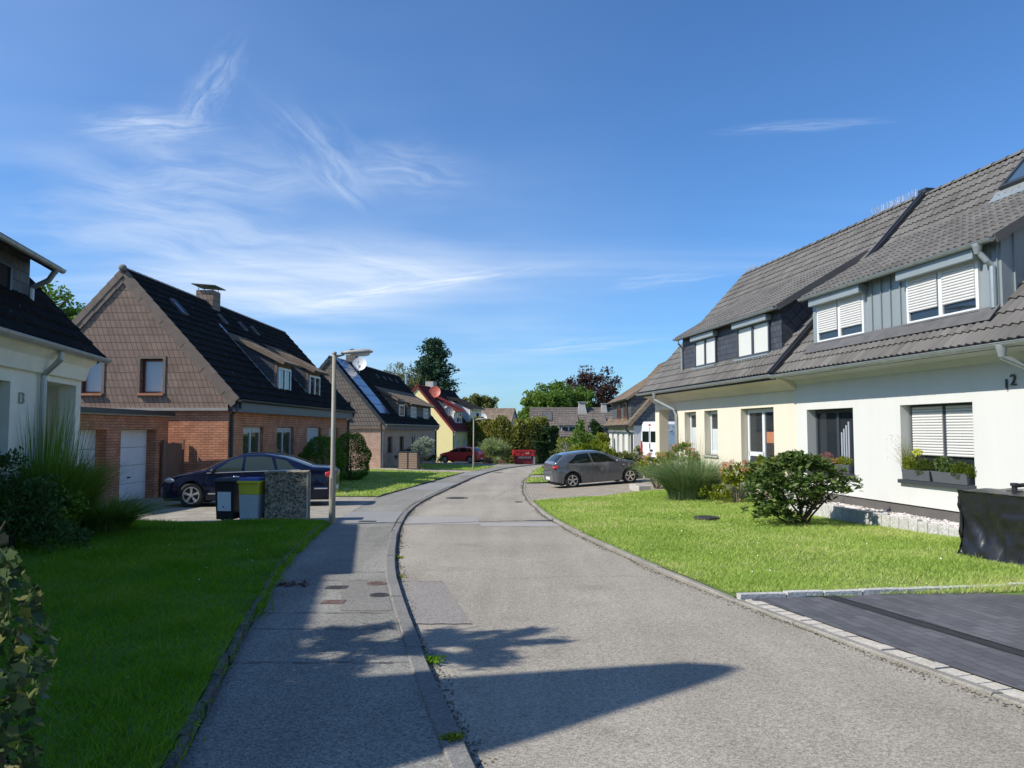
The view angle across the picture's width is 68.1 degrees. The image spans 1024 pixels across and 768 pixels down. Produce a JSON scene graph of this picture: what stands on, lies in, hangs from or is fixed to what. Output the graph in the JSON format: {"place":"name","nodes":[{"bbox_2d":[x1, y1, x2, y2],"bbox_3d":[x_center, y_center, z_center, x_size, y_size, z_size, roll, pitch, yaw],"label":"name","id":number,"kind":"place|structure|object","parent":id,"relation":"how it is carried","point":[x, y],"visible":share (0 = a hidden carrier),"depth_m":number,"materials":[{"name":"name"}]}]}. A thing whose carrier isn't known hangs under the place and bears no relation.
{"place":"outdoors","nodes":[
{"label":"outdoors","id":0,"kind":"place"},
{"bbox_2d":[1,396,142,543],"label":"ornamental grass","id":1,"kind":"object","parent":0,"point":[80,478],"depth_m":12.31,"materials":[{"name":"green plant"}]},
{"bbox_2d":[0,516,327,767],"bbox_3d":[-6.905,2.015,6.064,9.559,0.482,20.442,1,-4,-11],"label":"lawn","id":2,"kind":"structure","parent":0,"point":[160,756],"depth_m":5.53,"materials":[{"name":"green plant"}]},
{"bbox_2d":[0,521,61,767],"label":"ivy bush","id":3,"kind":"object","parent":2,"relation":"on","point":[20,707],"visible":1,"depth_m":2.52,"materials":[{"name":"green plant"}]},
{"bbox_2d":[0,446,67,548],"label":"shrub","id":4,"kind":"object","parent":2,"relation":"on","point":[16,518],"visible":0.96,"depth_m":11.03,"materials":[{"name":"green plant"}]},
{"bbox_2d":[0,469,89,535],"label":"shrub","id":5,"kind":"object","parent":2,"relation":"on","point":[74,503],"visible":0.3,"depth_m":11.85,"materials":[{"name":"green plant"}]},
{"bbox_2d":[6,515,94,553],"bbox_3d":[-6.747,2.182,11.099,1.171,0.517,1.051,0,-3,0],"label":"shrub","id":6,"kind":"object","parent":2,"relation":"on","point":[62,528],"visible":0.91,"depth_m":11.03,"materials":[{"name":"green plant"}]},
{"bbox_2d":[76,486,201,533],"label":"ornamental grass","id":7,"kind":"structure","parent":2,"relation":"on","point":[112,516],"depth_m":13.12,"materials":[{"name":"green plant"}]},
{"bbox_2d":[162,520,330,767],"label":"grass","id":8,"kind":"structure","parent":2,"relation":"on","point":[275,578],"depth_m":8.15,"materials":[{"name":"green plant"}]},
{"bbox_2d":[160,440,184,496],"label":"garden gate","id":9,"kind":"structure","parent":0,"point":[172,459],"depth_m":24.22,"materials":[{"name":"brown wood"}]},
{"bbox_2d":[99,497,376,523],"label":"driveway","id":10,"kind":"structure","parent":0,"point":[204,511],"depth_m":19.04,"materials":[{"name":"grey concrete"}]},
{"bbox_2d":[213,477,243,519],"bbox_3d":[-6.017,2.455,16.159,0.511,0.925,0.568,0,-3,6],"label":"wheelie bin","id":11,"kind":"object","parent":10,"relation":"on","point":[227,497],"visible":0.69,"depth_m":15.92,"materials":[{"name":"black plastic"}]},
{"bbox_2d":[161,452,339,506],"bbox_3d":[-7.100,2.580,20.782,4.535,1.424,2.178,0,-4,-7],"label":"parked car","id":12,"kind":"object","parent":10,"relation":"on","point":[198,486],"visible":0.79,"depth_m":19.96,"materials":[{"name":"blue paint"}]},
{"bbox_2d":[237,477,264,519],"bbox_3d":[-5.497,2.450,16.107,0.511,0.925,0.573,0,-3,6],"label":"wheelie bin","id":13,"kind":"object","parent":10,"relation":"on","point":[251,497],"visible":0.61,"depth_m":15.88,"materials":[{"name":"grey plastic"}]},
{"bbox_2d":[264,470,310,520],"bbox_3d":[-4.809,2.447,16.233,0.892,1.160,0.600,1,-4,-9],"label":"bin shelter","id":14,"kind":"object","parent":10,"relation":"on","point":[287,493],"visible":0.73,"depth_m":15.97,"materials":[{"name":"stone"}]},
{"bbox_2d":[180,463,543,767],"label":"pavement","id":15,"kind":"structure","parent":0,"point":[325,710],"depth_m":5.01,"materials":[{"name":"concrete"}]},
{"bbox_2d":[329,349,372,524],"bbox_3d":[-3.306,1.119,15.536,0.850,3.708,0.240,0,-3,-4],"label":"street lamp","id":16,"kind":"object","parent":15,"relation":"on","point":[332,476],"visible":0.91,"depth_m":15.49,"materials":[{"name":"metal"}]},
{"bbox_2d":[233,571,469,662],"bbox_3d":[-2.056,2.405,10.164,1.934,0.214,9.711,1,-4,-12],"label":"pavement joint","id":17,"kind":"object","parent":15,"relation":"on","point":[335,628],"visible":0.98,"depth_m":6.50,"materials":[{"name":"concrete"}]},
{"bbox_2d":[340,580,392,610],"bbox_3d":[-1.566,2.232,8.054,0.499,0.038,1.789,1,-4,-12],"label":"pavement patch","id":18,"kind":"object","parent":15,"relation":"on","point":[355,594],"visible":1,"depth_m":7.87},
{"bbox_2d":[335,512,401,522],"bbox_3d":[-3.193,2.987,17.050,1.306,0.064,2.914,0,-3,-5],"label":"pavement patch","id":19,"kind":"object","parent":15,"relation":"on","point":[377,517],"visible":0.97,"depth_m":16.87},
{"bbox_2d":[385,490,438,495],"bbox_3d":[-3.381,3.745,26.071,1.512,0.080,3.500,0,-3,0],"label":"pavement patch","id":20,"kind":"object","parent":15,"relation":"on","point":[414,493],"visible":1,"depth_m":25.70,"materials":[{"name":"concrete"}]},
{"bbox_2d":[406,483,455,489],"bbox_3d":[-3.191,4.133,30.706,1.340,0.124,5.451,0,-3,2],"label":"pavement patch","id":21,"kind":"object","parent":15,"relation":"on","point":[434,486],"visible":0.95,"depth_m":30.31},
{"bbox_2d":[512,450,535,463],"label":"waste skip","id":22,"kind":"object","parent":15,"relation":"on","point":[523,456],"visible":0.99,"depth_m":71.02,"materials":[{"name":"red paint"}]},
{"bbox_2d":[336,469,459,495],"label":"lawn","id":23,"kind":"structure","parent":0,"point":[376,481],"depth_m":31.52,"materials":[{"name":"green plant"}]},
{"bbox_2d":[297,435,346,481],"bbox_3d":[-7.760,3.211,31.080,2.107,2.271,2.052,0,-3,0],"label":"round bush","id":24,"kind":"object","parent":23,"relation":"on","point":[313,453],"visible":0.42,"depth_m":30.77,"materials":[{"name":"green plant"}]},
{"bbox_2d":[327,432,371,479],"bbox_3d":[-7.554,3.468,35.469,2.099,2.514,2.050,0,-3,0],"label":"round bush","id":25,"kind":"object","parent":23,"relation":"on","point":[365,454],"visible":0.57,"depth_m":35.16,"materials":[{"name":"green plant"}]},
{"bbox_2d":[352,468,470,472],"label":"garden path","id":26,"kind":"structure","parent":0,"point":[457,471],"depth_m":48.92,"materials":[{"name":"grey concrete"}]},
{"bbox_2d":[397,451,420,468],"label":"bin store","id":27,"kind":"structure","parent":26,"relation":"on","point":[408,459],"depth_m":49.25,"materials":[{"name":"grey wood"}]},
{"bbox_2d":[430,462,519,466],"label":"driveway","id":28,"kind":"structure","parent":0,"point":[484,464],"depth_m":67.76,"materials":[{"name":"grey concrete"}]},
{"bbox_2d":[439,446,484,462],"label":"parked car","id":29,"kind":"object","parent":28,"relation":"on","point":[460,454],"visible":0.97,"depth_m":68.37,"materials":[{"name":"red paint"}]},
{"bbox_2d":[477,437,512,462],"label":"willow shrub","id":30,"kind":"object","parent":28,"relation":"on","point":[489,448],"visible":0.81,"depth_m":70.94,"materials":[{"name":"green plant"}]},
{"bbox_2d":[0,0,1023,413],"label":"sky","id":31,"kind":"structure","parent":0,"point":[542,191],"materials":[{"name":"blue"}]},
{"bbox_2d":[160,434,1023,767],"bbox_3d":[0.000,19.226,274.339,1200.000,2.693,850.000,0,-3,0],"label":"ground","id":32,"kind":"structure","parent":0,"point":[532,482],"depth_m":16.28,"materials":[{"name":"grey"}]},
{"bbox_2d":[0,232,111,545],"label":"old white house","id":33,"kind":"structure","parent":32,"relation":"on","point":[49,350],"depth_m":12.72,"materials":[{"name":"paint"}]},
{"bbox_2d":[0,258,12,289],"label":"window","id":34,"kind":"structure","parent":33,"relation":"in","point":[6,268],"depth_m":12.70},
{"bbox_2d":[41,281,85,320],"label":"oak tree","id":35,"kind":"object","parent":32,"relation":"on","point":[71,312],"visible":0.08,"depth_m":41.13,"materials":[{"name":"green plant"}]},
{"bbox_2d":[79,407,174,504],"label":"garage","id":36,"kind":"structure","parent":32,"relation":"on","point":[133,438],"depth_m":22.29,"materials":[{"name":"red brick"}]},
{"bbox_2d":[79,430,95,476],"bbox_3d":[-11.390,2.363,19.563,0.040,2.358,2.140,0,-3,0],"label":"garage door","id":37,"kind":"structure","parent":36,"relation":"in","point":[93,432],"depth_m":20.35,"materials":[{"name":"white plastic"}]},
{"bbox_2d":[119,430,146,500],"bbox_3d":[-11.355,2.539,22.457,0.110,2.358,2.140,0,-3,0],"label":"garage door","id":38,"kind":"structure","parent":36,"relation":"in","point":[136,439],"depth_m":22.76,"materials":[{"name":"white plastic"}]},
{"bbox_2d":[72,264,356,472],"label":"brick house","id":39,"kind":"structure","parent":32,"relation":"on","point":[222,383],"depth_m":25.27,"materials":[{"name":"brown brick"}]},
{"bbox_2d":[84,362,101,392],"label":"window","id":40,"kind":"structure","parent":39,"relation":"in","point":[92,384],"depth_m":25.30,"materials":[{"name":"glass"}]},
{"bbox_2d":[143,360,162,392],"bbox_3d":[-11.916,-0.248,25.253,0.720,1.120,0.050,0,-3,1],"label":"window","id":41,"kind":"structure","parent":39,"relation":"in","point":[153,369],"depth_m":25.25,"materials":[{"name":"glass"}]},
{"bbox_2d":[243,427,259,453],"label":"window","id":42,"kind":"structure","parent":39,"relation":"in","point":[251,435],"depth_m":27.45,"materials":[{"name":"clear glass"}]},
{"bbox_2d":[277,428,290,453],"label":"window","id":43,"kind":"structure","parent":39,"relation":"in","point":[283,434],"depth_m":31.06,"materials":[{"name":"clear glass"}]},
{"bbox_2d":[277,367,290,389],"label":"window","id":44,"kind":"structure","parent":39,"relation":"in","point":[284,375],"depth_m":31.18,"materials":[{"name":"clear glass"}]},
{"bbox_2d":[161,521,326,767],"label":"lawn edging","id":45,"kind":"object","parent":32,"relation":"on","point":[175,760],"visible":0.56,"depth_m":4.65,"materials":[{"name":"concrete"}]},
{"bbox_2d":[319,349,439,468],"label":"brown house","id":46,"kind":"structure","parent":32,"relation":"on","point":[392,416],"depth_m":53.24,"materials":[{"name":"brick"}]},
{"bbox_2d":[384,361,428,390],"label":"birch tree","id":47,"kind":"object","parent":32,"relation":"on","point":[411,386],"visible":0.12,"depth_m":99.46,"materials":[{"name":"green plant"}]},
{"bbox_2d":[411,436,434,468],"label":"shrub","id":48,"kind":"object","parent":32,"relation":"on","point":[427,443],"visible":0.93,"depth_m":50.44,"materials":[{"name":"green plant"}]},
{"bbox_2d":[405,374,470,461],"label":"yellow house","id":49,"kind":"structure","parent":32,"relation":"on","point":[453,430],"depth_m":77.34,"materials":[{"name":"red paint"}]},
{"bbox_2d":[408,336,469,401],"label":"spruce tree","id":50,"kind":"object","parent":32,"relation":"on","point":[433,366],"visible":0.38,"depth_m":102.10,"materials":[{"name":"green plant"}]},
{"bbox_2d":[440,389,484,462],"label":"grey house","id":51,"kind":"structure","parent":32,"relation":"on","point":[471,409],"depth_m":82.54,"materials":[{"name":"tile"}]},
{"bbox_2d":[386,464,542,767],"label":"kerb","id":52,"kind":"structure","parent":32,"relation":"on","point":[456,753],"depth_m":5.34,"materials":[{"name":"concrete"}]},
{"bbox_2d":[462,393,499,407],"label":"broadleaf tree","id":53,"kind":"object","parent":32,"relation":"on","point":[475,398],"visible":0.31,"depth_m":110.91,"materials":[{"name":"green plant"}]},
{"bbox_2d":[481,408,517,438],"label":"brown roof house","id":54,"kind":"structure","parent":32,"relation":"on","point":[494,413],"depth_m":95.26,"materials":[{"name":"tile"}]},
{"bbox_2d":[465,415,549,463],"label":"tall hedge","id":55,"kind":"object","parent":32,"relation":"on","point":[500,428],"visible":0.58,"depth_m":78.80,"materials":[{"name":"green plant"}]},
{"bbox_2d":[530,440,550,463],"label":"clipped hedge","id":56,"kind":"object","parent":32,"relation":"on","point":[540,446],"visible":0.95,"depth_m":75.19,"materials":[{"name":"green plant"}]},
{"bbox_2d":[517,379,578,420],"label":"walnut tree","id":57,"kind":"object","parent":32,"relation":"on","point":[556,395],"visible":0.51,"depth_m":99.73,"materials":[{"name":"green plant"}]},
{"bbox_2d":[540,425,559,458],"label":"conifer hedge","id":58,"kind":"object","parent":32,"relation":"on","point":[551,432],"visible":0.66,"depth_m":78.51,"materials":[{"name":"green plant"}]},
{"bbox_2d":[529,402,611,450],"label":"long roof house","id":59,"kind":"structure","parent":32,"relation":"on","point":[564,419],"depth_m":87.55,"materials":[{"name":"tile"}]},
{"bbox_2d":[572,385,598,406],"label":"walnut tree","id":60,"kind":"object","parent":32,"relation":"on","point":[583,395],"visible":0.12,"depth_m":102.22,"materials":[{"name":"green plant"}]},
{"bbox_2d":[567,441,616,455],"bbox_3d":[4.032,3.804,38.977,2.898,1.797,2.034,0,-3,0],"label":"shrub","id":61,"kind":"object","parent":32,"relation":"on","point":[608,450],"visible":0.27,"depth_m":38.94,"materials":[{"name":"green plant"}]},
{"bbox_2d":[563,365,622,406],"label":"copper beech","id":62,"kind":"object","parent":32,"relation":"on","point":[585,379],"visible":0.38,"depth_m":106.69,"materials":[{"name":"purple plant"}]},
{"bbox_2d":[602,361,676,462],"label":"slate gable house","id":63,"kind":"structure","parent":32,"relation":"on","point":[632,412],"depth_m":46.04,"materials":[{"name":"white paint"}]},
{"bbox_2d":[524,472,1023,707],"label":"kerb","id":64,"kind":"structure","parent":32,"relation":"on","point":[994,693],"depth_m":6.69,"materials":[{"name":"concrete"}]},
{"bbox_2d":[635,189,926,498],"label":"cream house","id":65,"kind":"structure","parent":32,"relation":"on","point":[711,376],"depth_m":22.28,"materials":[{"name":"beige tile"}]},
{"bbox_2d":[692,336,717,369],"bbox_3d":[6.165,-1.002,24.290,0.140,0.970,1.800,1,-4,-9],"label":"window","id":66,"kind":"structure","parent":65,"relation":"in","point":[705,350],"depth_m":24.24,"materials":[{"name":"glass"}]},
{"bbox_2d":[710,411,717,454],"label":"window","id":67,"kind":"structure","parent":65,"relation":"in","point":[713,414],"depth_m":24.21,"materials":[{"name":"white glass"}]},
{"bbox_2d":[733,320,770,361],"bbox_3d":[6.662,-1.198,21.068,0.140,0.970,2.030,1,-4,-9],"label":"window","id":68,"kind":"structure","parent":65,"relation":"in","point":[754,340],"depth_m":21.00,"materials":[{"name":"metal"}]},
{"bbox_2d":[748,408,773,462],"bbox_3d":[6.980,1.693,20.918,0.060,2.020,1.880,1,-4,-9],"label":"window","id":69,"kind":"structure","parent":65,"relation":"in","point":[760,421],"depth_m":21.22,"materials":[{"name":"clear glass"}]},
{"bbox_2d":[782,497,959,537],"bbox_3d":[7.344,2.821,13.780,0.150,0.742,9.246,1,-4,-9],"label":"palisade edging","id":70,"kind":"object","parent":32,"relation":"on","point":[835,512],"visible":0.29,"depth_m":14.69,"materials":[{"name":"stone"}]},
{"bbox_2d":[745,599,1023,699],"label":"sett row","id":71,"kind":"object","parent":32,"relation":"on","point":[1005,689],"visible":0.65,"depth_m":5.89,"materials":[{"name":"stone"}]},
{"bbox_2d":[767,149,1023,522],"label":"white house","id":72,"kind":"structure","parent":32,"relation":"on","point":[916,332],"depth_m":14.69,"materials":[{"name":"white paint"}]},
{"bbox_2d":[816,409,853,464],"bbox_3d":[7.527,1.280,17.423,0.060,1.380,1.830,1,-4,-9],"label":"window","id":73,"kind":"structure","parent":72,"relation":"in","point":[834,428],"depth_m":17.58,"materials":[{"name":"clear glass"}]},
{"bbox_2d":[814,293,866,344],"bbox_3d":[7.322,-1.439,16.953,0.110,0.990,1.900,1,-4,-9],"label":"window","id":74,"kind":"structure","parent":72,"relation":"in","point":[844,317],"depth_m":16.83,"materials":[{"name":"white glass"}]},
{"bbox_2d":[831,455,854,473],"bbox_3d":[7.348,1.780,16.844,0.300,0.391,0.709,1,-4,-9],"label":"flower box","id":75,"kind":"object","parent":72,"relation":"on","point":[843,463],"visible":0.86,"depth_m":16.68,"materials":[{"name":"green plant"}]},
{"bbox_2d":[901,448,932,481],"bbox_3d":[7.725,1.524,14.421,0.345,0.609,0.815,1,-4,-9],"label":"flower box","id":76,"kind":"object","parent":72,"relation":"on","point":[920,474],"visible":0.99,"depth_m":14.32,"materials":[{"name":"green plant"}]},
{"bbox_2d":[903,260,981,326],"bbox_3d":[7.808,-1.629,13.816,0.110,0.990,1.940,1,-4,-9],"label":"window","id":77,"kind":"structure","parent":72,"relation":"in","point":[956,289],"depth_m":13.68,"materials":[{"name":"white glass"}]},
{"bbox_2d":[911,403,974,471],"bbox_3d":[8.044,1.073,14.023,0.080,1.380,1.860,1,-4,-9],"label":"window","id":78,"kind":"structure","parent":72,"relation":"in","point":[945,430],"depth_m":14.06,"materials":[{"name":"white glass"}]},
{"bbox_2d":[931,455,975,484],"bbox_3d":[7.871,1.519,13.465,0.349,0.502,1.012,1,-4,-9],"label":"flower box","id":79,"kind":"object","parent":72,"relation":"on","point":[947,473],"visible":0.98,"depth_m":13.41,"materials":[{"name":"green plant"}]},
{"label":"lawn","id":80,"kind":"structure","parent":32,"relation":"on","visible":0},
{"bbox_2d":[388,463,496,470],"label":"grass","id":81,"kind":"structure","parent":80,"relation":"on","point":[448,466],"depth_m":56.40,"materials":[{"name":"green plant"}]},
{"bbox_2d":[526,476,664,500],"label":"driveway","id":82,"kind":"structure","parent":0,"point":[546,491],"depth_m":27.56,"materials":[{"name":"grey concrete"}]},
{"bbox_2d":[543,450,643,487],"bbox_3d":[3.260,3.292,30.046,3.870,1.396,1.994,-3,-3,-14],"label":"parked car","id":83,"kind":"object","parent":82,"relation":"on","point":[571,469],"visible":0.97,"depth_m":29.25,"materials":[{"name":"grey paint"}]},
{"bbox_2d":[632,452,673,488],"bbox_3d":[4.946,2.992,26.231,1.545,1.318,1.410,0,-3,0],"label":"hydrangea","id":84,"kind":"object","parent":82,"relation":"on","point":[641,463],"visible":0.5,"depth_m":26.23,"materials":[{"name":"green plant"}]},
{"bbox_2d":[529,463,673,477],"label":"driveway","id":85,"kind":"structure","parent":0,"point":[531,476],"depth_m":41.70,"materials":[{"name":"grey concrete"}]},
{"bbox_2d":[641,422,674,463],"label":"camper van","id":86,"kind":"object","parent":85,"relation":"on","point":[648,441],"visible":0.24,"depth_m":41.36,"materials":[{"name":"white paint"}]},
{"bbox_2d":[396,464,1023,767],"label":"road","id":87,"kind":"structure","parent":0,"point":[621,663],"depth_m":5.34,"materials":[{"name":"grey asphalt"}]},
{"bbox_2d":[399,581,471,623],"bbox_3d":[-0.864,2.271,7.976,0.528,0.051,2.358,1,-4,-12],"label":"road patch","id":88,"kind":"object","parent":87,"relation":"on","point":[436,602],"visible":0.97,"depth_m":7.78,"materials":[{"name":"grey asphalt"}]},
{"bbox_2d":[404,517,479,523],"bbox_3d":[-1.537,3.003,16.698,1.750,0.039,1.700,0,-3,0],"label":"road patch","id":89,"kind":"object","parent":87,"relation":"on","point":[443,520],"visible":1,"depth_m":16.64,"materials":[{"name":"grey asphalt"}]},
{"bbox_2d":[396,478,496,765],"bbox_3d":[-1.771,3.389,21.287,1.785,0.866,37.023,0,-3,-3],"label":"grit","id":90,"kind":"object","parent":87,"relation":"on","point":[415,626],"visible":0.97,"depth_m":6.10,"materials":[{"name":"grey gravel"}]},
{"bbox_2d":[479,522,558,525],"bbox_3d":[0.154,2.929,15.826,1.704,0.017,0.750,0,-3,0],"label":"road patch","id":91,"kind":"object","parent":87,"relation":"on","point":[517,524],"visible":1,"depth_m":15.78,"materials":[{"name":"grey asphalt"}]},
{"bbox_2d":[519,478,1023,714],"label":"grit","id":92,"kind":"object","parent":87,"relation":"on","point":[585,539],"visible":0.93,"depth_m":7.40,"materials":[{"name":"grey gravel"}]},
{"bbox_2d":[533,489,1023,596],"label":"lawn","id":93,"kind":"structure","parent":0,"point":[1013,592],"depth_m":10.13,"materials":[{"name":"green plant"}]},
{"bbox_2d":[660,441,698,466],"bbox_3d":[5.688,2.715,25.150,1.210,1.668,1.367,3,-4,-38],"label":"hydrangea","id":94,"kind":"object","parent":93,"relation":"on","point":[683,446],"visible":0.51,"depth_m":25.05,"materials":[{"name":"green plant"}]},
{"bbox_2d":[627,426,737,499],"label":"ornamental grass","id":95,"kind":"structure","parent":93,"relation":"on","point":[680,480],"depth_m":21.24,"materials":[{"name":"green plant"}]},
{"bbox_2d":[697,484,731,498],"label":"shrub","id":96,"kind":"object","parent":93,"relation":"on","point":[717,490],"visible":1,"depth_m":20.27,"materials":[{"name":"green plant"}]},
{"bbox_2d":[719,459,751,502],"bbox_3d":[6.020,2.608,20.163,0.993,1.216,0.973,0,-3,0],"label":"hydrangea","id":97,"kind":"object","parent":93,"relation":"on","point":[730,479],"visible":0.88,"depth_m":20.08,"materials":[{"name":"green plant"}]},
{"bbox_2d":[740,449,862,524],"bbox_3d":[5.836,2.094,15.212,2.455,1.591,1.860,0,-3,0],"label":"rhododendron","id":98,"kind":"object","parent":93,"relation":"on","point":[799,464],"visible":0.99,"depth_m":14.94,"materials":[{"name":"green plant"}]},
{"bbox_2d":[800,498,958,527],"bbox_3d":[7.617,2.559,13.815,0.520,0.191,9.200,1,-4,-9],"label":"gravel bed","id":99,"kind":"object","parent":93,"relation":"on","point":[924,519],"visible":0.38,"depth_m":14.59,"materials":[{"name":"white gravel"}]},
{"bbox_2d":[736,582,1023,600],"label":"granite border","id":100,"kind":"object","parent":93,"relation":"on","point":[799,593],"visible":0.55,"depth_m":8.15,"materials":[{"name":"grey stone"}]},
{"bbox_2d":[956,483,1023,565],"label":"covered tank","id":101,"kind":"object","parent":93,"relation":"on","point":[991,524],"visible":1,"depth_m":10.39,"materials":[{"name":"black plastic"}]},
{"bbox_2d":[751,592,1023,600],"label":"curb","id":102,"kind":"structure","parent":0,"point":[941,594],"depth_m":8.08,"materials":[{"name":"grey concrete"}]},
{"bbox_2d":[755,597,1023,689],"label":"driveway","id":103,"kind":"structure","parent":0,"point":[1000,620],"depth_m":6.77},
{"bbox_2d":[822,595,1023,656],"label":"drain channel","id":104,"kind":"object","parent":103,"relation":"on","point":[1005,648],"visible":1,"depth_m":6.67,"materials":[{"name":"metal"}]},
{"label":"lawn","id":105,"kind":"structure","parent":0,"visible":0},
{"bbox_2d":[567,419,595,447],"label":"tree","id":106,"kind":"object","parent":105,"relation":"on","point":[582,434],"visible":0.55,"depth_m":49.09,"materials":[{"name":"green plant"}]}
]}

